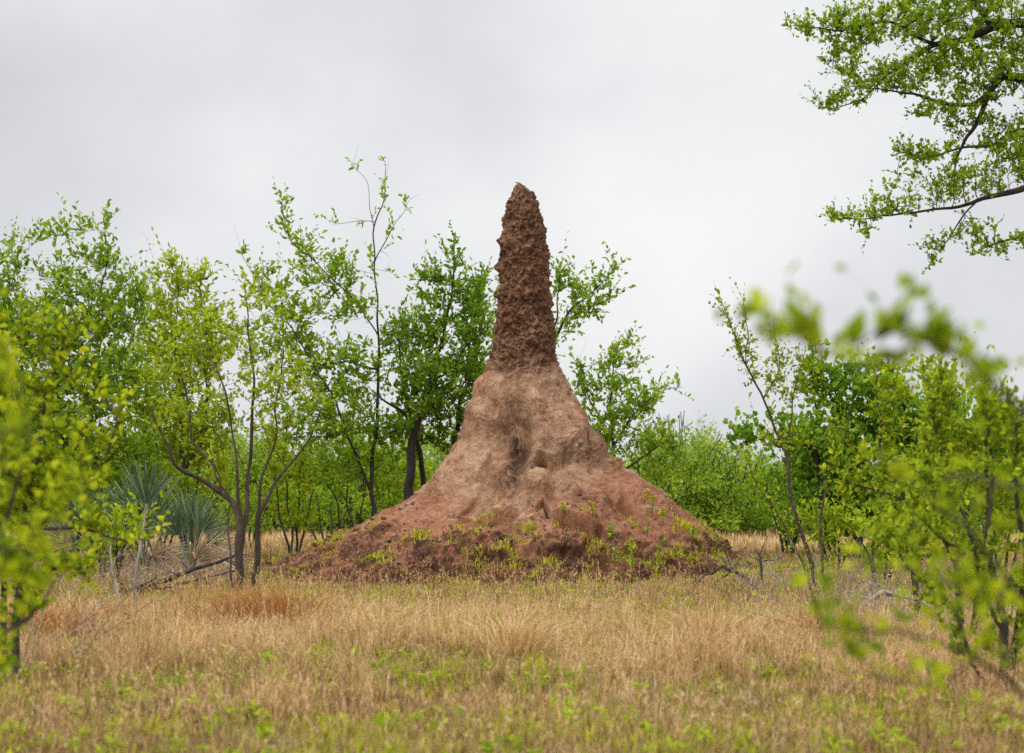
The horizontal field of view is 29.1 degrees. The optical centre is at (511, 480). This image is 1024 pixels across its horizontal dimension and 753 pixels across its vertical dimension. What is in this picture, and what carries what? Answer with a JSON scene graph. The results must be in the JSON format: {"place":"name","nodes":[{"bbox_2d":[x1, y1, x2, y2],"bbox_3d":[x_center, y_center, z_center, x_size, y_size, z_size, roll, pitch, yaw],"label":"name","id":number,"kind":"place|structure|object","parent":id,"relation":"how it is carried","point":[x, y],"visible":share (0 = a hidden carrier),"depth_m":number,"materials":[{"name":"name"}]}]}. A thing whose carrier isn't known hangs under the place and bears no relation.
{"place":"outdoors","nodes":[
{"label":"outdoors","id":0,"kind":"place"},
{"bbox_2d":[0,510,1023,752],"bbox_3d":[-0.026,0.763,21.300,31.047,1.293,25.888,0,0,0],"label":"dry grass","id":1,"kind":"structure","parent":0,"point":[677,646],"depth_m":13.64,"materials":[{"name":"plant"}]},
{"bbox_2d":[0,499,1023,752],"bbox_3d":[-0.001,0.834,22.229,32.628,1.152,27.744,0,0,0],"label":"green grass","id":2,"kind":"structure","parent":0,"point":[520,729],"depth_m":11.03,"materials":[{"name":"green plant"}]},
{"bbox_2d":[0,518,1023,752],"bbox_3d":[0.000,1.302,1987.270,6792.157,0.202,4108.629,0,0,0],"label":"ground","id":3,"kind":"structure","parent":0,"point":[448,715],"depth_m":11.80,"materials":[{"name":"beige plant"}]},
{"bbox_2d":[1,436,84,539],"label":"shrub","id":4,"kind":"object","parent":3,"relation":"on","point":[11,520],"visible":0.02,"depth_m":31.55,"materials":[{"name":"green plant"}]},
{"bbox_2d":[0,289,90,669],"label":"branch shrub","id":5,"kind":"object","parent":3,"relation":"on","point":[14,558],"visible":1,"depth_m":4.71,"materials":[{"name":"green plant"}]},
{"bbox_2d":[0,324,108,752],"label":"shrub","id":6,"kind":"object","parent":3,"relation":"on","point":[9,496],"visible":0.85,"depth_m":7.54,"materials":[{"name":"green plant"}]},
{"bbox_2d":[0,283,170,685],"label":"shrub","id":7,"kind":"object","parent":3,"relation":"on","point":[32,386],"visible":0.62,"depth_m":12.10,"materials":[{"name":"green plant"}]},
{"bbox_2d":[42,481,130,555],"bbox_3d":[-6.167,0.612,28.286,1.643,1.470,1.114,0,0,26],"label":"fan palm","id":8,"kind":"object","parent":3,"relation":"on","point":[71,536],"visible":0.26,"depth_m":28.53,"materials":[{"name":"green plant"}]},
{"bbox_2d":[1,474,171,537],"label":"bush","id":9,"kind":"object","parent":3,"relation":"on","point":[85,509],"visible":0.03,"depth_m":44.81,"materials":[{"name":"green plant"}]},
{"bbox_2d":[7,593,170,642],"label":"grass tuft","id":10,"kind":"object","parent":3,"relation":"on","point":[52,617],"visible":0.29,"depth_m":15.46,"materials":[{"name":"beige plant"}]},
{"bbox_2d":[0,192,185,554],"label":"bushveld tree","id":11,"kind":"object","parent":3,"relation":"on","point":[114,355],"visible":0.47,"depth_m":29.92,"materials":[{"name":"green plant"}]},
{"bbox_2d":[89,543,131,611],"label":"dead stem","id":12,"kind":"object","parent":3,"relation":"on","point":[114,579],"visible":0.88,"depth_m":17.38,"materials":[{"name":"grey wood"}]},
{"bbox_2d":[69,480,172,582],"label":"shrub","id":13,"kind":"object","parent":3,"relation":"on","point":[116,550],"visible":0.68,"depth_m":25.52,"materials":[{"name":"green plant"}]},
{"bbox_2d":[70,410,186,560],"bbox_3d":[-6.549,0.076,32.535,2.452,2.666,1.608,0,0,0],"label":"shrub","id":14,"kind":"object","parent":3,"relation":"on","point":[144,428],"visible":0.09,"depth_m":32.36,"materials":[{"name":"green plant"}]},
{"bbox_2d":[76,427,200,532],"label":"bush","id":15,"kind":"object","parent":3,"relation":"on","point":[148,479],"depth_m":46.18,"materials":[{"name":"green plant"}]},
{"bbox_2d":[82,452,205,574],"bbox_3d":[-5.048,0.615,27.504,1.877,2.066,1.260,0,0,0],"label":"fan palm","id":16,"kind":"object","parent":3,"relation":"on","point":[144,493],"visible":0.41,"depth_m":27.32,"materials":[{"name":"green plant"}]},
{"bbox_2d":[114,504,176,611],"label":"dead stem","id":17,"kind":"object","parent":3,"relation":"on","point":[136,580],"visible":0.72,"depth_m":17.50,"materials":[{"name":"grey wood"}]},
{"bbox_2d":[74,555,234,600],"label":"fallen branch","id":18,"kind":"object","parent":3,"relation":"on","point":[190,570],"visible":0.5,"depth_m":23.43,"materials":[{"name":"grey wood"}]},
{"bbox_2d":[111,431,213,561],"bbox_3d":[-5.420,0.308,30.487,1.701,2.126,1.232,0,0,0],"label":"shrub","id":19,"kind":"object","parent":3,"relation":"on","point":[188,481],"visible":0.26,"depth_m":30.32,"materials":[{"name":"green plant"}]},
{"bbox_2d":[110,227,260,553],"bbox_3d":[-5.695,-1.459,33.311,2.430,5.631,2.757,0,0,-36],"label":"bushveld tree","id":20,"kind":"object","parent":3,"relation":"on","point":[174,436],"visible":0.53,"depth_m":32.96,"materials":[{"name":"green plant"}]},
{"bbox_2d":[137,570,237,592],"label":"fallen branch","id":21,"kind":"object","parent":3,"relation":"on","point":[168,586],"visible":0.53,"depth_m":22.99,"materials":[{"name":"grey wood"}]},
{"bbox_2d":[149,423,244,529],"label":"bush","id":22,"kind":"object","parent":3,"relation":"on","point":[204,477],"visible":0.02,"depth_m":46.96,"materials":[{"name":"green plant"}]},
{"bbox_2d":[148,436,246,551],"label":"shrub","id":23,"kind":"object","parent":3,"relation":"on","point":[223,467],"visible":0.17,"depth_m":34.51,"materials":[{"name":"green plant"}]},
{"bbox_2d":[148,486,253,577],"bbox_3d":[-4.214,0.744,26.675,1.642,1.472,1.124,0,0,0],"label":"fan palm","id":24,"kind":"object","parent":3,"relation":"on","point":[190,517],"visible":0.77,"depth_m":26.66,"materials":[{"name":"green plant"}]},
{"bbox_2d":[159,411,296,534],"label":"bush","id":25,"kind":"object","parent":3,"relation":"on","point":[241,438],"visible":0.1,"depth_m":45.33,"materials":[{"name":"green plant"}]},
{"bbox_2d":[121,263,338,589],"bbox_3d":[-3.398,-0.669,24.039,2.625,4.158,1.356,0,0,-15],"label":"forked tree","id":26,"kind":"object","parent":3,"relation":"on","point":[241,521],"visible":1,"depth_m":24.03,"materials":[{"name":"green plant"}]},
{"bbox_2d":[211,448,301,546],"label":"shrub","id":27,"kind":"object","parent":3,"relation":"on","point":[251,496],"visible":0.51,"depth_m":36.91,"materials":[{"name":"green plant"}]},
{"bbox_2d":[78,576,443,634],"bbox_3d":[-2.044,1.030,16.046,3.374,0.481,3.369,0,0,0],"label":"grass tuft","id":28,"kind":"object","parent":3,"relation":"on","point":[276,606],"visible":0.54,"depth_m":16.10,"materials":[{"name":"red plant"}]},
{"bbox_2d":[202,421,363,537],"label":"bush","id":29,"kind":"object","parent":3,"relation":"on","point":[273,522],"visible":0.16,"depth_m":44.24,"materials":[{"name":"green plant"}]},
{"bbox_2d":[258,431,327,553],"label":"shrub","id":30,"kind":"object","parent":3,"relation":"on","point":[298,481],"visible":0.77,"depth_m":32.93,"materials":[{"name":"green plant"}]},
{"bbox_2d":[222,443,384,533],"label":"bush","id":31,"kind":"object","parent":3,"relation":"on","point":[302,498],"visible":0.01,"depth_m":45.75,"materials":[{"name":"green plant"}]},
{"bbox_2d":[195,148,440,515],"bbox_3d":[-3.018,-2.043,31.073,3.765,6.551,2.304,0,0,0],"label":"leggy tree","id":32,"kind":"object","parent":3,"relation":"on","point":[331,415],"visible":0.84,"depth_m":30.93,"materials":[{"name":"green plant"}]},
{"bbox_2d":[279,472,369,538],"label":"shrub","id":33,"kind":"object","parent":3,"relation":"on","point":[343,514],"visible":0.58,"depth_m":36.55,"materials":[{"name":"green plant"}]},
{"bbox_2d":[267,413,413,536],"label":"bush","id":34,"kind":"object","parent":3,"relation":"on","point":[347,521],"visible":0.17,"depth_m":43.41,"materials":[{"name":"green plant"}]},
{"bbox_2d":[306,422,416,528],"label":"shrub","id":35,"kind":"object","parent":3,"relation":"on","point":[396,493],"visible":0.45,"depth_m":33.47,"materials":[{"name":"green plant"}]},
{"bbox_2d":[321,437,420,529],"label":"bush","id":36,"kind":"object","parent":3,"relation":"on","point":[345,481],"visible":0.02,"depth_m":45.01,"materials":[{"name":"green plant"}]},
{"bbox_2d":[296,600,491,647],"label":"grass tuft","id":37,"kind":"object","parent":3,"relation":"on","point":[369,624],"visible":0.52,"depth_m":14.75,"materials":[{"name":"plant"}]},
{"bbox_2d":[366,450,441,509],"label":"shrub","id":38,"kind":"object","parent":3,"relation":"on","point":[416,485],"visible":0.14,"depth_m":34.92,"materials":[{"name":"green plant"}]},
{"bbox_2d":[355,422,454,524],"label":"bush","id":39,"kind":"object","parent":3,"relation":"on","point":[426,449],"visible":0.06,"depth_m":44.69,"materials":[{"name":"green plant"}]},
{"bbox_2d":[357,220,497,500],"bbox_3d":[-1.033,-1.490,30.944,2.478,5.145,2.076,0,0,14],"label":"dark stemmed tree","id":40,"kind":"object","parent":3,"relation":"on","point":[425,403],"visible":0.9,"depth_m":30.75,"materials":[{"name":"green plant"}]},
{"bbox_2d":[426,411,459,478],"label":"shrub","id":41,"kind":"object","parent":3,"relation":"on","point":[450,432],"visible":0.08,"depth_m":34.08,"materials":[{"name":"green plant"}]},
{"bbox_2d":[38,425,914,506],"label":"distant scrub","id":42,"kind":"object","parent":3,"relation":"on","point":[767,457],"visible":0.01,"depth_m":66.34,"materials":[{"name":"green plant"}]},
{"bbox_2d":[248,182,759,585],"bbox_3d":[-0.059,-1.426,28.506,7.550,5.792,7.482,0,0,0],"label":"termite mound","id":43,"kind":"object","parent":3,"relation":"on","point":[528,435],"visible":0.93,"depth_m":27.27,"materials":[{"name":"soil"}]},
{"bbox_2d":[587,500,595,516],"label":"seedling","id":44,"kind":"object","parent":43,"relation":"on","point":[592,505],"visible":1,"depth_m":25.94,"materials":[{"name":"green plant"}]},
{"bbox_2d":[607,522,616,543],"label":"seedling","id":45,"kind":"object","parent":43,"relation":"on","point":[611,531],"visible":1,"depth_m":25.84,"materials":[{"name":"green plant"}]},
{"bbox_2d":[608,449,617,464],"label":"seedling","id":46,"kind":"object","parent":43,"relation":"on","point":[611,451],"visible":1,"depth_m":27.80,"materials":[{"name":"green plant"}]},
{"bbox_2d":[629,539,635,556],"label":"seedling","id":47,"kind":"object","parent":43,"relation":"on","point":[630,544],"visible":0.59,"depth_m":25.38,"materials":[{"name":"green plant"}]},
{"bbox_2d":[642,488,648,503],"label":"seedling","id":48,"kind":"object","parent":43,"relation":"on","point":[645,495],"visible":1,"depth_m":27.25,"materials":[{"name":"green plant"}]},
{"bbox_2d":[643,512,651,536],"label":"seedling","id":49,"kind":"object","parent":43,"relation":"on","point":[647,528],"visible":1,"depth_m":26.32,"materials":[{"name":"green plant"}]},
{"bbox_2d":[649,495,656,515],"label":"seedling","id":50,"kind":"object","parent":43,"relation":"on","point":[651,508],"visible":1,"depth_m":27.09,"materials":[{"name":"green plant"}]},
{"bbox_2d":[655,535,665,556],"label":"seedling","id":51,"kind":"object","parent":43,"relation":"on","point":[658,548],"visible":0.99,"depth_m":25.84,"materials":[{"name":"green plant"}]},
{"bbox_2d":[658,507,666,526],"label":"seedling","id":52,"kind":"object","parent":43,"relation":"on","point":[662,511],"visible":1,"depth_m":26.94,"materials":[{"name":"green plant"}]},
{"bbox_2d":[672,519,678,538],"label":"seedling","id":53,"kind":"object","parent":43,"relation":"on","point":[676,527],"visible":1,"depth_m":26.75,"materials":[{"name":"green plant"}]},
{"bbox_2d":[689,526,697,543],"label":"seedling","id":54,"kind":"object","parent":43,"relation":"on","point":[692,531],"visible":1,"depth_m":26.77,"materials":[{"name":"green plant"}]},
{"bbox_2d":[0,493,1014,676],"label":"dry twig tangle","id":55,"kind":"object","parent":3,"relation":"on","point":[749,580],"visible":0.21,"depth_m":21.42,"materials":[{"name":"grey wood"}]},
{"bbox_2d":[0,566,1023,752],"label":"weeds","id":56,"kind":"object","parent":3,"relation":"on","point":[701,734],"visible":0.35,"depth_m":10.90,"materials":[{"name":"green plant"}]},
{"bbox_2d":[250,493,785,586],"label":"dirt clods","id":57,"kind":"object","parent":3,"relation":"on","point":[454,537],"visible":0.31,"depth_m":26.20,"materials":[{"name":"brown soil"}]},
{"bbox_2d":[245,500,809,586],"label":"grass sprouts","id":58,"kind":"object","parent":3,"relation":"on","point":[684,525],"depth_m":26.02,"materials":[{"name":"green plant"}]},
{"bbox_2d":[409,605,648,660],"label":"grass tuft","id":59,"kind":"object","parent":3,"relation":"on","point":[511,636],"visible":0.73,"depth_m":14.11,"materials":[{"name":"plant"}]},
{"bbox_2d":[464,231,635,403],"bbox_3d":[0.441,-1.355,33.074,3.247,5.535,1.739,0,0,0],"label":"bushveld tree","id":60,"kind":"object","parent":3,"relation":"on","point":[579,288],"visible":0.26,"depth_m":32.80,"materials":[{"name":"green plant"}]},
{"bbox_2d":[612,547,619,576],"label":"seedling","id":61,"kind":"object","parent":3,"relation":"on","point":[615,560],"visible":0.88,"depth_m":24.24,"materials":[{"name":"green plant"}]},
{"bbox_2d":[626,537,637,585],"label":"seedling","id":62,"kind":"object","parent":3,"relation":"on","point":[630,559],"visible":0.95,"depth_m":23.63,"materials":[{"name":"green plant"}]},
{"bbox_2d":[568,320,711,492],"bbox_3d":[1.817,-0.648,32.484,3.007,3.975,1.459,0,0,0],"label":"leafy shrub","id":63,"kind":"object","parent":3,"relation":"on","point":[608,434],"visible":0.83,"depth_m":32.42,"materials":[{"name":"green plant"}]},
{"bbox_2d":[618,423,749,532],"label":"bush","id":64,"kind":"object","parent":3,"relation":"on","point":[722,522],"visible":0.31,"depth_m":43.48,"materials":[{"name":"green plant"}]},
{"bbox_2d":[626,409,754,484],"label":"bush","id":65,"kind":"object","parent":3,"relation":"on","point":[705,439],"visible":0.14,"depth_m":51.78,"materials":[{"name":"green leaf"},{"name":"bark"}]},
{"bbox_2d":[562,600,838,648],"bbox_3d":[1.404,1.121,15.303,2.479,0.393,2.417,0,0,0],"label":"grass tuft","id":66,"kind":"object","parent":3,"relation":"on","point":[737,619],"visible":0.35,"depth_m":15.22,"materials":[{"name":"plant"}]},
{"bbox_2d":[633,442,794,535],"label":"bush","id":67,"kind":"object","parent":3,"relation":"on","point":[719,496],"visible":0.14,"depth_m":45.02,"materials":[{"name":"green plant"}]},
{"bbox_2d":[691,547,760,586],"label":"fallen branch","id":68,"kind":"object","parent":3,"relation":"on","point":[727,569],"visible":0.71,"depth_m":24.21,"materials":[{"name":"wood"}]},
{"bbox_2d":[672,432,788,534],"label":"bush","id":69,"kind":"object","parent":3,"relation":"on","point":[738,490],"visible":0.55,"depth_m":44.32,"materials":[{"name":"green plant"}]},
{"bbox_2d":[743,528,779,583],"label":"fallen branch","id":70,"kind":"object","parent":3,"relation":"on","point":[760,560],"visible":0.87,"depth_m":23.38,"materials":[{"name":"grey wood"}]},
{"bbox_2d":[716,457,811,530],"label":"bush","id":71,"kind":"object","parent":3,"relation":"on","point":[766,467],"visible":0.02,"depth_m":47.95,"materials":[{"name":"green plant"}]},
{"bbox_2d":[747,456,807,555],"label":"shrub","id":72,"kind":"object","parent":3,"relation":"on","point":[778,477],"visible":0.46,"depth_m":33.01,"materials":[{"name":"green plant"}]},
{"bbox_2d":[708,277,866,593],"bbox_3d":[3.279,-0.466,22.603,1.972,3.672,0.917,0,0,-30],"label":"leaning shrub","id":73,"kind":"object","parent":3,"relation":"on","point":[738,346],"visible":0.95,"depth_m":22.57,"materials":[{"name":"green plant"}]},
{"bbox_2d":[739,468,850,534],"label":"bush","id":74,"kind":"object","parent":3,"relation":"on","point":[808,527],"visible":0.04,"depth_m":45.32,"materials":[{"name":"green plant"}]},
{"bbox_2d":[784,486,873,569],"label":"shrub","id":75,"kind":"object","parent":3,"relation":"on","point":[836,520],"visible":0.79,"depth_m":27.91,"materials":[{"name":"green plant"}]},
{"bbox_2d":[781,462,888,533],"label":"bush","id":76,"kind":"object","parent":3,"relation":"on","point":[820,469],"depth_m":47.01,"materials":[{"name":"green plant"}]},
{"bbox_2d":[753,606,928,640],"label":"grass tuft","id":77,"kind":"object","parent":3,"relation":"on","point":[817,622],"visible":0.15,"depth_m":15.47,"materials":[{"name":"beige plant"}]},
{"bbox_2d":[712,338,1023,558],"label":"broadleaf tree","id":78,"kind":"object","parent":3,"relation":"on","point":[802,460],"visible":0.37,"depth_m":31.80,"materials":[{"name":"green plant"}]},
{"bbox_2d":[715,260,1023,490],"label":"branch shrub","id":79,"kind":"object","parent":3,"relation":"on","point":[938,334],"visible":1,"depth_m":3.47,"materials":[{"name":"green plant"}]},
{"bbox_2d":[830,492,941,585],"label":"shrub","id":80,"kind":"object","parent":3,"relation":"on","point":[874,547],"visible":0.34,"depth_m":23.99,"materials":[{"name":"green plant"}]},
{"bbox_2d":[838,579,933,609],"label":"fallen branch","id":81,"kind":"object","parent":3,"relation":"on","point":[888,593],"visible":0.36,"depth_m":19.97,"materials":[{"name":"grey wood"}]},
{"bbox_2d":[845,447,936,534],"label":"bush","id":82,"kind":"object","parent":3,"relation":"on","point":[887,479],"visible":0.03,"depth_m":45.91,"materials":[{"name":"green plant"}]},
{"bbox_2d":[814,331,984,618],"bbox_3d":[3.485,0.038,17.523,1.524,2.654,0.943,0,0,26],"label":"round leaf shrub","id":83,"kind":"object","parent":3,"relation":"on","point":[881,411],"visible":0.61,"depth_m":17.49,"materials":[{"name":"green plant"}]},
{"bbox_2d":[778,415,1023,733],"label":"branch shrub","id":84,"kind":"object","parent":3,"relation":"on","point":[855,650],"visible":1,"depth_m":4.35,"materials":[{"name":"green plant"}]},
{"bbox_2d":[781,0,1023,274],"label":"spreading tree","id":85,"kind":"object","parent":3,"relation":"on","point":[974,31],"visible":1,"depth_m":23.82,"materials":[{"name":"green plant"}]},
{"bbox_2d":[845,453,976,566],"bbox_3d":[5.906,0.377,29.041,2.047,2.031,1.586,0,0,0],"label":"shrub","id":86,"kind":"object","parent":3,"relation":"on","point":[894,499],"visible":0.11,"depth_m":28.88,"materials":[{"name":"green plant"}]},
{"bbox_2d":[844,344,1023,690],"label":"shrub","id":87,"kind":"object","parent":3,"relation":"on","point":[995,436],"visible":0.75,"depth_m":12.32,"materials":[{"name":"green plant"}]},
{"bbox_2d":[876,344,1023,641],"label":"corner shrub","id":88,"kind":"object","parent":3,"relation":"on","point":[932,397],"visible":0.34,"depth_m":14.99,"materials":[{"name":"green plant"}]},
{"bbox_2d":[949,462,1022,576],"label":"shrub","id":89,"kind":"object","parent":3,"relation":"on","point":[977,524],"visible":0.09,"depth_m":26.97,"materials":[{"name":"green plant"}]},
{"bbox_2d":[0,0,1023,472],"label":"sky","id":90,"kind":"structure","parent":0,"point":[681,137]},
{"bbox_2d":[5,524,1022,558],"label":"dry grass","id":91,"kind":"structure","parent":0,"point":[278,540],"depth_m":37.12,"materials":[{"name":"plant"}]}
]}

